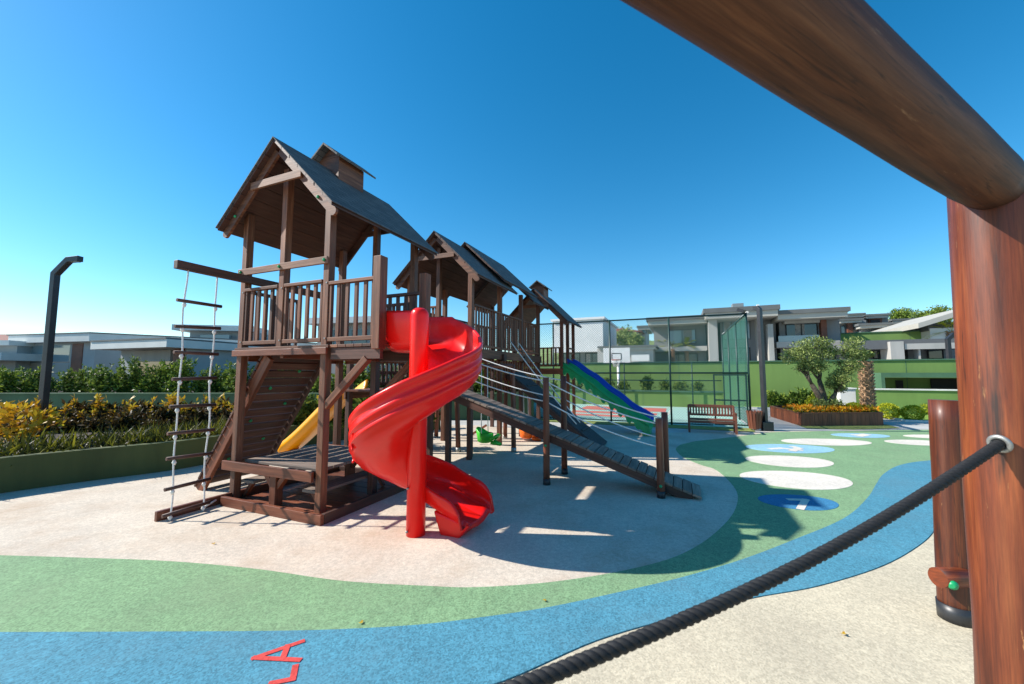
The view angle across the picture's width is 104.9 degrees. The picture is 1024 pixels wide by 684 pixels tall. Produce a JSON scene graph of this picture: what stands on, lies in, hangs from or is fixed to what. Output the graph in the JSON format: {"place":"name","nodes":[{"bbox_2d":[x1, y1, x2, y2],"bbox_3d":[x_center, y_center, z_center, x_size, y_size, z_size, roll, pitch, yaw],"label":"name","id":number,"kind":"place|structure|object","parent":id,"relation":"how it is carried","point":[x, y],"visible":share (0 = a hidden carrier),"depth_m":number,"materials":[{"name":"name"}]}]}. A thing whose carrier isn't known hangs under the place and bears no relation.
{"place":"outdoors","nodes":[
{"label":"outdoors","id":0,"kind":"place"},
{"bbox_2d":[0,424,764,586],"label":"beige field","id":1,"kind":"structure","parent":0,"point":[584,517],"depth_m":4.37,"materials":[{"name":"rubber"}]},
{"bbox_2d":[0,413,440,492],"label":"planter wall","id":2,"kind":"structure","parent":1,"relation":"on","point":[33,471],"depth_m":6.31,"materials":[{"name":"paint"}]},
{"bbox_2d":[0,415,306,465],"bbox_3d":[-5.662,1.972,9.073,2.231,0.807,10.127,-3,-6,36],"label":"border grass","id":3,"kind":"structure","parent":2,"relation":"in","point":[156,433],"depth_m":6.71,"materials":[{"name":"plant"}]},
{"bbox_2d":[0,399,67,446],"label":"croton shrub","id":4,"kind":"object","parent":3,"relation":"on","point":[35,412],"visible":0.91,"depth_m":6.90,"materials":[{"name":"yellow plant"}]},
{"bbox_2d":[34,256,83,441],"bbox_3d":[-8.292,0.112,7.204,0.517,3.429,0.100,0,-5,3],"label":"street lamp","id":5,"kind":"object","parent":3,"relation":"on","point":[61,268],"visible":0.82,"depth_m":7.22,"materials":[{"name":"black metal"}]},
{"bbox_2d":[53,416,76,432],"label":"croton shrub","id":6,"kind":"object","parent":3,"relation":"on","point":[68,424],"visible":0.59,"depth_m":8.52,"materials":[{"name":"green plant"}]},
{"bbox_2d":[79,393,107,416],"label":"croton shrub","id":7,"kind":"object","parent":3,"relation":"on","point":[98,397],"visible":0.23,"depth_m":9.45,"materials":[{"name":"yellow plant"}]},
{"bbox_2d":[104,414,134,431],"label":"croton shrub","id":8,"kind":"object","parent":3,"relation":"on","point":[116,422],"visible":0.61,"depth_m":8.73,"materials":[{"name":"green plant"}]},
{"bbox_2d":[155,407,175,426],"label":"croton shrub","id":9,"kind":"object","parent":3,"relation":"on","point":[165,412],"visible":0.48,"depth_m":9.35,"materials":[{"name":"green plant"}]},
{"bbox_2d":[188,407,208,425],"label":"croton shrub","id":10,"kind":"object","parent":3,"relation":"on","point":[200,413],"visible":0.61,"depth_m":9.62,"materials":[{"name":"green plant"}]},
{"bbox_2d":[204,400,228,424],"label":"croton shrub","id":11,"kind":"object","parent":3,"relation":"on","point":[216,412],"visible":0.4,"depth_m":9.68,"materials":[{"name":"yellow plant"}]},
{"bbox_2d":[292,396,313,425],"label":"leafy plant","id":12,"kind":"object","parent":3,"relation":"on","point":[303,411],"visible":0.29,"depth_m":9.25,"materials":[{"name":"green plant"}]},
{"bbox_2d":[194,355,319,490],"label":"climbing ramp","id":13,"kind":"structure","parent":1,"relation":"on","point":[270,415],"depth_m":5.97,"materials":[{"name":"red wood"}]},
{"bbox_2d":[154,136,437,525],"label":"playhouse tower","id":14,"kind":"structure","parent":1,"relation":"on","point":[321,206],"depth_m":5.30,"materials":[{"name":"brown wood"}]},
{"bbox_2d":[161,260,319,519],"bbox_3d":[-3.581,0.617,5.565,0.126,3.030,2.200,-2,-5,23],"label":"rope ladder","id":15,"kind":"object","parent":14,"relation":"attached to","point":[188,267],"visible":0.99,"depth_m":4.83,"materials":[{"name":"brown wood"}]},
{"bbox_2d":[221,444,384,505],"bbox_3d":[-2.821,1.875,5.640,1.720,0.505,1.520,-2,-5,23],"label":"picnic table","id":16,"kind":"object","parent":14,"relation":"on","point":[297,463],"visible":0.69,"depth_m":5.19,"materials":[{"name":"brown wood"}]},
{"bbox_2d":[278,379,367,452],"bbox_3d":[-3.745,1.530,7.777,1.741,1.595,0.500,-2,-5,21],"label":"straight slide","id":17,"kind":"object","parent":1,"relation":"on","point":[302,434],"visible":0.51,"depth_m":7.72,"materials":[{"name":"yellow plastic"}]},
{"bbox_2d":[348,308,493,537],"bbox_3d":[-1.018,0.821,4.255,1.393,2.444,1.393,-2,-5,23],"label":"spiral slide","id":18,"kind":"object","parent":1,"relation":"on","point":[387,436],"visible":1,"depth_m":4.13,"materials":[{"name":"red plastic"}]},
{"bbox_2d":[392,231,547,456],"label":"playhouse tower","id":19,"kind":"structure","parent":1,"relation":"on","point":[478,280],"depth_m":9.69,"materials":[{"name":"brown wood"}]},
{"bbox_2d":[434,364,515,451],"bbox_3d":[-0.993,1.516,9.591,1.935,1.927,2.295,1,-5,-7],"label":"swing frame","id":20,"kind":"object","parent":1,"relation":"on","point":[457,429],"visible":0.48,"depth_m":8.73,"materials":[{"name":"red wood"}]},
{"bbox_2d":[476,367,501,445],"bbox_3d":[-0.495,1.383,8.552,0.594,1.689,0.342,-2,-5,23],"label":"toddler swing","id":21,"kind":"object","parent":20,"relation":"hanging from","point":[484,436],"visible":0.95,"depth_m":8.41,"materials":[{"name":"plastic"}]},
{"bbox_2d":[510,280,580,415],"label":"playhouse tower","id":22,"kind":"structure","parent":1,"relation":"on","point":[539,290],"depth_m":12.67,"materials":[{"name":"brown wood"}]},
{"bbox_2d":[506,342,606,445],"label":"rope climb slope","id":23,"kind":"structure","parent":1,"relation":"on","point":[578,427],"depth_m":9.49,"materials":[{"name":"wood"}]},
{"bbox_2d":[452,359,701,498],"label":"plank ramp","id":24,"kind":"structure","parent":1,"relation":"on","point":[661,478],"depth_m":6.06,"materials":[{"name":"brown wood"}]},
{"bbox_2d":[562,359,653,435],"bbox_3d":[2.855,1.556,11.793,2.626,2.185,1.028,-3,-5,32],"label":"wave slide","id":25,"kind":"object","parent":1,"relation":"on","point":[596,384],"visible":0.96,"depth_m":11.62,"materials":[{"name":"green plastic"}]},
{"bbox_2d":[687,404,737,434],"bbox_3d":[5.801,2.234,11.444,1.260,0.782,0.557,-2,-5,23],"label":"park bench","id":26,"kind":"object","parent":1,"relation":"on","point":[733,421],"visible":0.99,"depth_m":11.48,"materials":[{"name":"brown wood"}]},
{"bbox_2d":[343,363,472,465],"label":"bridge platform","id":27,"kind":"structure","parent":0,"point":[350,393],"depth_m":7.36,"materials":[{"name":"red wood"}]},
{"bbox_2d":[0,430,929,631],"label":"green field","id":28,"kind":"structure","parent":0,"point":[54,594],"depth_m":3.15,"materials":[{"name":"rubber"}]},
{"bbox_2d":[745,455,833,467],"bbox_3d":[5.387,2.307,7.612,1.552,0.006,1.059,0,-5,0],"label":"painted oval","id":29,"kind":"object","parent":28,"relation":"on","point":[793,461],"visible":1,"depth_m":7.57,"materials":[{"name":"white rubber"}]},
{"bbox_2d":[746,444,834,452],"bbox_3d":[6.315,2.411,8.908,1.877,0.006,1.089,0,-5,0],"label":"painted oval","id":30,"kind":"object","parent":28,"relation":"on","point":[806,449],"visible":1,"depth_m":8.89,"materials":[{"name":"blue rubber"}]},
{"bbox_2d":[740,471,852,489],"bbox_3d":[4.559,2.202,6.301,1.635,0.006,1.125,0,-5,0],"label":"painted oval","id":31,"kind":"object","parent":28,"relation":"on","point":[802,480],"visible":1,"depth_m":6.29,"materials":[{"name":"white rubber"}]},
{"bbox_2d":[758,494,838,510],"bbox_3d":[3.790,2.113,5.194,0.964,0.006,0.651,0,-5,0],"label":"painted oval","id":32,"kind":"object","parent":28,"relation":"on","point":[813,504],"visible":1,"depth_m":5.17,"materials":[{"name":"blue rubber"}]},
{"bbox_2d":[781,439,870,445],"bbox_3d":[7.818,2.478,9.751,2.110,0.006,1.004,0,-5,0],"label":"painted oval","id":33,"kind":"object","parent":28,"relation":"on","point":[837,442],"visible":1,"depth_m":9.66,"materials":[{"name":"white rubber"}]},
{"bbox_2d":[831,433,889,437],"bbox_3d":[9.564,2.560,10.771,1.477,0.006,0.798,0,-5,0],"label":"painted oval","id":34,"kind":"object","parent":28,"relation":"on","point":[868,436],"visible":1,"depth_m":10.75,"materials":[{"name":"blue rubber"}]},
{"bbox_2d":[885,440,929,445],"bbox_3d":[9.999,2.472,9.665,1.430,0.006,0.833,0,-5,0],"label":"painted oval","id":35,"kind":"object","parent":28,"relation":"on","point":[918,442],"visible":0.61,"depth_m":9.66,"materials":[{"name":"white rubber"}]},
{"bbox_2d":[0,460,932,683],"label":"blue path","id":36,"kind":"structure","parent":0,"point":[495,649],"depth_m":2.50,"materials":[{"name":"rubber"}]},
{"bbox_2d":[251,639,304,661],"bbox_3d":[-1.399,1.883,2.407,0.312,0.001,0.203,0,-5,0],"label":"painted letter","id":37,"kind":"object","parent":36,"relation":"on","point":[282,657],"visible":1,"depth_m":2.35,"materials":[{"name":"red rubber"}]},
{"bbox_2d":[268,664,298,683],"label":"painted letter","id":38,"kind":"object","parent":36,"relation":"on","point":[293,674],"visible":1,"depth_m":2.18,"materials":[{"name":"red rubber"}]},
{"bbox_2d":[0,0,1023,352],"label":"sky","id":39,"kind":"structure","parent":0,"point":[591,150],"materials":[{"name":"blue"}]},
{"bbox_2d":[494,340,653,362],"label":"hill","id":40,"kind":"structure","parent":0,"point":[549,355],"depth_m":77.48,"materials":[{"name":"green plant"}]},
{"bbox_2d":[616,324,634,345],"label":"tree","id":41,"kind":"object","parent":40,"relation":"on","point":[625,338],"visible":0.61,"depth_m":59.74,"materials":[{"name":"green plant"}]},
{"bbox_2d":[887,307,912,319],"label":"tree","id":42,"kind":"object","parent":40,"relation":"on","point":[902,313],"visible":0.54,"depth_m":79.96,"materials":[{"name":"green plant"}]},
{"bbox_2d":[922,304,952,322],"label":"tree","id":43,"kind":"object","parent":40,"relation":"on","point":[939,309],"visible":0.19,"depth_m":69.89,"materials":[{"name":"green plant"}]},
{"bbox_2d":[534,403,748,427],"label":"court floor","id":44,"kind":"structure","parent":0,"point":[676,417],"depth_m":15.57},
{"bbox_2d":[382,308,751,426],"bbox_3d":[1.952,1.309,18.592,15.120,3.766,7.832,-2,-5,23],"label":"court fence","id":45,"kind":"object","parent":44,"relation":"on","point":[745,374],"visible":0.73,"depth_m":13.40,"materials":[{"name":"green metal"}]},
{"bbox_2d":[603,348,629,389],"bbox_3d":[5.714,1.871,21.412,1.010,3.096,1.046,2,-5,-23],"label":"basketball hoop","id":46,"kind":"object","parent":44,"relation":"on","point":[613,355],"visible":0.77,"depth_m":21.50,"materials":[{"name":"white metal"}]},
{"bbox_2d":[571,406,666,416],"bbox_3d":[4.627,3.123,17.786,4.300,0.001,4.800,-2,-5,23],"label":"court key paint","id":47,"kind":"object","parent":44,"relation":"on","point":[648,409],"visible":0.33,"depth_m":17.59,"materials":[{"name":"paint"}]},
{"bbox_2d":[540,362,720,403],"bbox_3d":[4.311,2.297,21.743,12.900,2.300,0.060,-2,-5,23],"label":"court back fence","id":48,"kind":"object","parent":44,"relation":"on","point":[624,380],"visible":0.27,"depth_m":20.36,"materials":[{"name":"green metal"}]},
{"bbox_2d":[440,404,928,432],"bbox_3d":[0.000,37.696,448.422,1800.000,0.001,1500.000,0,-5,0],"label":"ground","id":49,"kind":"structure","parent":0,"point":[780,425],"depth_m":12.44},
{"bbox_2d":[0,393,533,419],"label":"hedge wall","id":50,"kind":"structure","parent":49,"relation":"on","point":[111,398],"depth_m":14.47,"materials":[{"name":"green paint"}]},
{"bbox_2d":[534,388,722,407],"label":"wall","id":51,"kind":"structure","parent":49,"relation":"on","point":[636,398],"depth_m":20.51,"materials":[{"name":"green paint"}]},
{"bbox_2d":[541,418,754,431],"bbox_3d":[0.336,2.876,14.707,15.000,0.001,0.870,-2,-5,23],"label":"grass strip","id":52,"kind":"object","parent":49,"relation":"on","point":[677,426],"depth_m":12.60,"materials":[{"name":"plant"}]},
{"bbox_2d":[535,359,956,405],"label":"retaining wall","id":53,"kind":"structure","parent":49,"relation":"on","point":[781,377],"depth_m":20.29,"materials":[{"name":"green paint"}]},
{"bbox_2d":[746,410,762,430],"bbox_3d":[7.309,2.365,11.846,0.430,0.580,0.434,-2,-5,23],"label":"litter bin","id":54,"kind":"object","parent":49,"relation":"on","point":[754,418],"visible":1,"depth_m":11.70,"materials":[{"name":"brown wood"}]},
{"bbox_2d":[752,306,773,430],"bbox_3d":[7.617,0.762,11.987,0.320,3.799,0.344,0,-5,0],"label":"street lamp","id":55,"kind":"object","parent":49,"relation":"on","point":[767,425],"visible":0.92,"depth_m":11.93,"materials":[{"name":"black metal"}]},
{"bbox_2d":[770,406,883,425],"bbox_3d":[11.359,2.628,14.185,3.988,0.430,2.890,0,-5,0],"label":"planter box","id":56,"kind":"object","parent":49,"relation":"on","point":[828,418],"visible":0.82,"depth_m":12.88,"materials":[{"name":"red wood"}]},
{"bbox_2d":[778,335,871,408],"bbox_3d":[11.273,1.101,14.004,3.283,2.899,1.625,0,-5,0],"label":"olive tree","id":57,"kind":"object","parent":56,"relation":"in","point":[814,361],"visible":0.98,"depth_m":13.98,"materials":[{"name":"green plant"}]},
{"bbox_2d":[782,403,879,412],"bbox_3d":[11.114,2.356,13.655,3.527,0.462,1.573,0,-5,0],"label":"flower bed","id":58,"kind":"object","parent":56,"relation":"in","point":[808,408],"visible":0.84,"depth_m":13.15,"materials":[{"name":"orange plant"}]},
{"bbox_2d":[857,349,877,409],"bbox_3d":[13.062,1.448,14.551,0.938,2.342,0.602,0,-5,0],"label":"palm tree","id":59,"kind":"object","parent":56,"relation":"in","point":[866,386],"visible":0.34,"depth_m":14.39,"materials":[{"name":"brown plant"}]},
{"bbox_2d":[796,424,897,429],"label":"grass verge","id":60,"kind":"object","parent":49,"relation":"on","point":[884,426],"depth_m":12.38,"materials":[{"name":"plant"}]},
{"bbox_2d":[873,373,957,413],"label":"garden building","id":61,"kind":"structure","parent":49,"relation":"on","point":[900,396],"depth_m":16.60,"materials":[{"name":"green paint"}]},
{"bbox_2d":[930,379,956,388],"bbox_3d":[19.458,1.901,17.735,0.852,0.488,0.070,-2,-5,23],"label":"window","id":62,"kind":"structure","parent":61,"relation":"in","point":[935,383],"depth_m":17.71,"materials":[{"name":"glass"}]},
{"bbox_2d":[945,333,953,358],"bbox_3d":[21.421,1.366,18.892,0.768,3.700,0.160,-1,-5,11],"label":"street lamp","id":63,"kind":"object","parent":49,"relation":"on","point":[948,346],"visible":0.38,"depth_m":18.99,"materials":[{"name":"black metal"}]},
{"label":"wall bed","id":64,"kind":"object","parent":49,"relation":"on","visible":0},
{"bbox_2d":[760,389,784,406],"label":"shrub","id":65,"kind":"object","parent":64,"relation":"on","point":[773,398],"visible":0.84,"depth_m":19.21,"materials":[{"name":"green plant"}]},
{"bbox_2d":[785,387,808,405],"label":"shrub","id":66,"kind":"object","parent":64,"relation":"on","point":[793,396],"visible":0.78,"depth_m":18.80,"materials":[{"name":"green plant"}]},
{"bbox_2d":[836,388,856,404],"bbox_3d":[15.336,2.629,18.079,0.656,1.051,0.700,-2,-5,23],"label":"utility cabinet","id":67,"kind":"object","parent":64,"relation":"on","point":[849,396],"visible":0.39,"depth_m":17.81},
{"bbox_2d":[498,430,973,683],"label":"rubber ground","id":68,"kind":"structure","parent":0,"point":[891,623],"depth_m":2.48,"materials":[{"name":"rubber"}]},
{"bbox_2d":[620,0,1023,683],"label":"log swing frame","id":69,"kind":"object","parent":68,"relation":"on","point":[864,74],"visible":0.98,"depth_m":1.14,"materials":[{"name":"wood"}]},
{"bbox_2d":[499,435,1013,683],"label":"rope","id":70,"kind":"object","parent":69,"relation":"attached to","point":[579,663],"visible":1,"depth_m":0.98,"materials":[{"name":"fabric"}]},
{"bbox_2d":[928,399,971,628],"bbox_3d":[3.156,1.169,2.745,0.557,1.515,0.267,0,-5,0],"label":"wooden post","id":71,"kind":"object","parent":68,"relation":"on","point":[948,574],"visible":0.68,"depth_m":2.73,"materials":[{"name":"brown wood"}]},
{"bbox_2d":[885,413,927,419],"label":"lawn","id":72,"kind":"structure","parent":0,"point":[925,417],"depth_m":15.17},
{"bbox_2d":[878,402,900,418],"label":"ball shrub","id":73,"kind":"object","parent":72,"relation":"on","point":[896,410],"visible":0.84,"depth_m":14.71,"materials":[{"name":"yellow plant"}]},
{"bbox_2d":[899,405,925,419],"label":"ball shrub","id":74,"kind":"object","parent":72,"relation":"on","point":[904,413],"visible":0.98,"depth_m":14.21,"materials":[{"name":"green plant"}]},
{"label":"upper terrace","id":75,"kind":"structure","parent":0,"visible":0},
{"bbox_2d":[551,316,617,362],"bbox_3d":[6.369,0.280,33.284,4.173,3.719,7.300,-2,-5,23],"label":"villa","id":76,"kind":"object","parent":75,"relation":"on","point":[587,342],"visible":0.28,"depth_m":30.11,"materials":[{"name":"grey paint"}]},
{"bbox_2d":[597,345,658,361],"bbox_3d":[8.786,1.103,29.363,4.070,1.399,4.400,-2,-5,23],"label":"annex","id":77,"kind":"object","parent":75,"relation":"on","point":[633,352],"visible":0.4,"depth_m":27.27,"materials":[{"name":"paint"}]},
{"bbox_2d":[646,303,850,361],"bbox_3d":[17.386,-0.500,31.401,11.868,5.151,12.600,-2,-5,23],"label":"villa","id":78,"kind":"object","parent":75,"relation":"on","point":[782,329],"visible":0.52,"depth_m":26.51,"materials":[{"name":"grey paint"}]},
{"bbox_2d":[670,329,695,343],"bbox_3d":[12.638,-0.390,29.237,1.889,1.089,0.047,-2,-5,23],"label":"window","id":79,"kind":"structure","parent":78,"relation":"in","point":[692,331],"depth_m":29.22,"materials":[{"name":"glass"}]},
{"bbox_2d":[722,321,750,339],"bbox_3d":[15.804,-0.884,27.717,1.732,1.468,0.047,-2,-5,23],"label":"window","id":80,"kind":"structure","parent":78,"relation":"in","point":[731,323],"depth_m":27.68,"materials":[{"name":"glass"}]},
{"bbox_2d":[785,323,817,335],"bbox_3d":[19.176,-0.661,26.052,1.766,1.267,0.047,-2,-5,23],"label":"window","id":81,"kind":"structure","parent":78,"relation":"in","point":[812,328],"depth_m":26.05,"materials":[{"name":"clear glass"}]},
{"bbox_2d":[839,313,900,332],"bbox_3d":[32.077,0.059,37.491,5.018,4.782,13.500,-2,-5,23],"label":"villa","id":82,"kind":"object","parent":75,"relation":"on","point":[856,322],"visible":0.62,"depth_m":33.02,"materials":[{"name":"grey paint"}]},
{"bbox_2d":[840,330,920,340],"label":"terrace wall","id":83,"kind":"structure","parent":75,"relation":"on","point":[895,335],"depth_m":26.10,"materials":[{"name":"green paint"}]},
{"bbox_2d":[822,338,955,359],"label":"terrace house","id":84,"kind":"structure","parent":75,"relation":"on","point":[913,349],"depth_m":21.76,"materials":[{"name":"paint"}]},
{"bbox_2d":[927,350,943,358],"bbox_3d":[24.422,0.673,22.687,0.696,0.630,0.047,-2,-5,23],"label":"window","id":85,"kind":"structure","parent":84,"relation":"in","point":[931,354],"depth_m":22.68,"materials":[{"name":"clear glass"}]},
{"bbox_2d":[871,310,953,338],"bbox_3d":[28.228,-0.126,27.865,3.311,3.611,10.000,-2,-5,23],"label":"villa","id":86,"kind":"object","parent":75,"relation":"on","point":[922,324],"visible":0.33,"depth_m":24.56,"materials":[{"name":"paint"}]},
{"label":"hedge soil","id":87,"kind":"structure","parent":0,"visible":0},
{"bbox_2d":[0,365,22,392],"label":"hedge shrub","id":88,"kind":"object","parent":87,"relation":"on","point":[6,375],"visible":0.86,"depth_m":15.14,"materials":[{"name":"green plant"}]},
{"bbox_2d":[0,340,41,380],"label":"house","id":89,"kind":"structure","parent":87,"relation":"on","point":[14,355],"depth_m":24.98,"materials":[{"name":"white paint"}]},
{"bbox_2d":[7,370,35,392],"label":"hedge shrub","id":90,"kind":"object","parent":87,"relation":"on","point":[18,383],"visible":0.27,"depth_m":15.24,"materials":[{"name":"green plant"}]},
{"bbox_2d":[6,365,59,392],"bbox_3d":[-18.656,1.531,15.384,1.376,1.332,1.125,3,-6,-34],"label":"hedge shrub","id":91,"kind":"object","parent":87,"relation":"on","point":[31,377],"visible":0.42,"depth_m":15.21,"materials":[{"name":"green plant"}]},
{"bbox_2d":[29,374,62,392],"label":"hedge shrub","id":92,"kind":"object","parent":87,"relation":"on","point":[53,384],"visible":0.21,"depth_m":15.21,"materials":[{"name":"green plant"}]},
{"bbox_2d":[51,367,80,392],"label":"hedge shrub","id":93,"kind":"object","parent":87,"relation":"on","point":[64,382],"visible":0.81,"depth_m":15.35,"materials":[{"name":"green plant"}]},
{"bbox_2d":[66,369,89,392],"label":"hedge shrub","id":94,"kind":"object","parent":87,"relation":"on","point":[78,378],"visible":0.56,"depth_m":15.35,"materials":[{"name":"green plant"}]},
{"bbox_2d":[73,363,114,392],"bbox_3d":[-16.479,1.509,15.520,1.302,1.408,1.065,1,-5,-15],"label":"hedge shrub","id":95,"kind":"object","parent":87,"relation":"on","point":[86,377],"visible":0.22,"depth_m":15.38,"materials":[{"name":"green plant"}]},
{"bbox_2d":[79,366,119,392],"bbox_3d":[-15.910,1.548,15.207,1.314,1.260,1.075,1,-5,-11],"label":"hedge shrub","id":96,"kind":"object","parent":87,"relation":"on","point":[97,379],"visible":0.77,"depth_m":15.09,"materials":[{"name":"green plant"}]},
{"bbox_2d":[96,367,129,392],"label":"hedge shrub","id":97,"kind":"object","parent":87,"relation":"on","point":[112,380],"visible":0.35,"depth_m":15.24,"materials":[{"name":"green plant"}]},
{"bbox_2d":[108,353,148,392],"bbox_3d":[-14.927,1.323,15.439,1.349,1.752,1.073,4,-6,-40],"label":"hedge shrub","id":98,"kind":"object","parent":87,"relation":"on","point":[133,376],"visible":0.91,"depth_m":15.29,"materials":[{"name":"green plant"}]},
{"bbox_2d":[132,369,153,392],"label":"hedge shrub","id":99,"kind":"object","parent":87,"relation":"on","point":[140,372],"visible":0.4,"depth_m":15.29,"materials":[{"name":"green plant"}]},
{"bbox_2d":[132,361,169,392],"bbox_3d":[-13.879,1.450,15.357,1.160,1.511,1.418,-2,-5,25],"label":"hedge shrub","id":100,"kind":"object","parent":87,"relation":"on","point":[151,380],"visible":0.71,"depth_m":15.20,"materials":[{"name":"green plant"}]},
{"bbox_2d":[6,332,316,381],"bbox_3d":[-23.013,1.660,31.553,23.572,3.340,7.414,4,-6,-42],"label":"villa","id":101,"kind":"object","parent":87,"relation":"on","point":[73,350],"visible":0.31,"depth_m":25.00,"materials":[{"name":"white paint"}]},
{"bbox_2d":[30,345,70,362],"bbox_3d":[-29.807,0.785,25.403,3.540,1.100,0.057,-1,-5,13],"label":"window","id":102,"kind":"structure","parent":101,"relation":"in","point":[61,354],"depth_m":25.19,"materials":[{"name":"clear glass"}]},
{"bbox_2d":[171,324,268,339],"bbox_3d":[-23.483,1.248,33.555,5.433,4.481,7.800,1,-5,-11],"label":"villa","id":103,"kind":"object","parent":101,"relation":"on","point":[228,332],"visible":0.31,"depth_m":30.17,"materials":[{"name":"white paint"}]},
{"bbox_2d":[153,359,179,392],"bbox_3d":[-13.424,1.412,15.432,1.416,1.575,1.042,0,-5,-1],"label":"hedge shrub","id":104,"kind":"object","parent":87,"relation":"on","point":[166,369],"visible":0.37,"depth_m":15.26,"materials":[{"name":"green plant"}]},
{"bbox_2d":[90,337,256,388],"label":"villa wing","id":105,"kind":"structure","parent":87,"relation":"on","point":[154,351],"depth_m":21.29,"materials":[{"name":"paint"}]},
{"bbox_2d":[160,356,197,392],"bbox_3d":[-12.727,1.371,15.377,1.077,1.656,1.465,-3,-5,29],"label":"hedge shrub","id":106,"kind":"object","parent":87,"relation":"on","point":[185,371],"visible":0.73,"depth_m":15.18,"materials":[{"name":"green plant"}]},
{"bbox_2d":[183,369,210,392],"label":"hedge shrub","id":107,"kind":"object","parent":87,"relation":"on","point":[199,382],"visible":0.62,"depth_m":15.30,"materials":[{"name":"green plant"}]},
{"bbox_2d":[197,364,226,392],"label":"hedge shrub","id":108,"kind":"object","parent":87,"relation":"on","point":[214,386],"visible":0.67,"depth_m":15.36,"materials":[{"name":"green plant"}]},
{"bbox_2d":[221,361,254,392],"bbox_3d":[-10.604,1.362,15.236,1.117,1.629,1.404,1,-5,-7],"label":"hedge shrub","id":109,"kind":"object","parent":87,"relation":"on","point":[232,376],"visible":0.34,"depth_m":14.99,"materials":[{"name":"green plant"}]},
{"bbox_2d":[309,316,397,385],"bbox_3d":[-10.677,0.901,29.666,5.339,4.550,7.600,-1,-5,11],"label":"villa","id":110,"kind":"object","parent":87,"relation":"on","point":[360,320],"visible":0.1,"depth_m":26.42,"materials":[{"name":"paint"}]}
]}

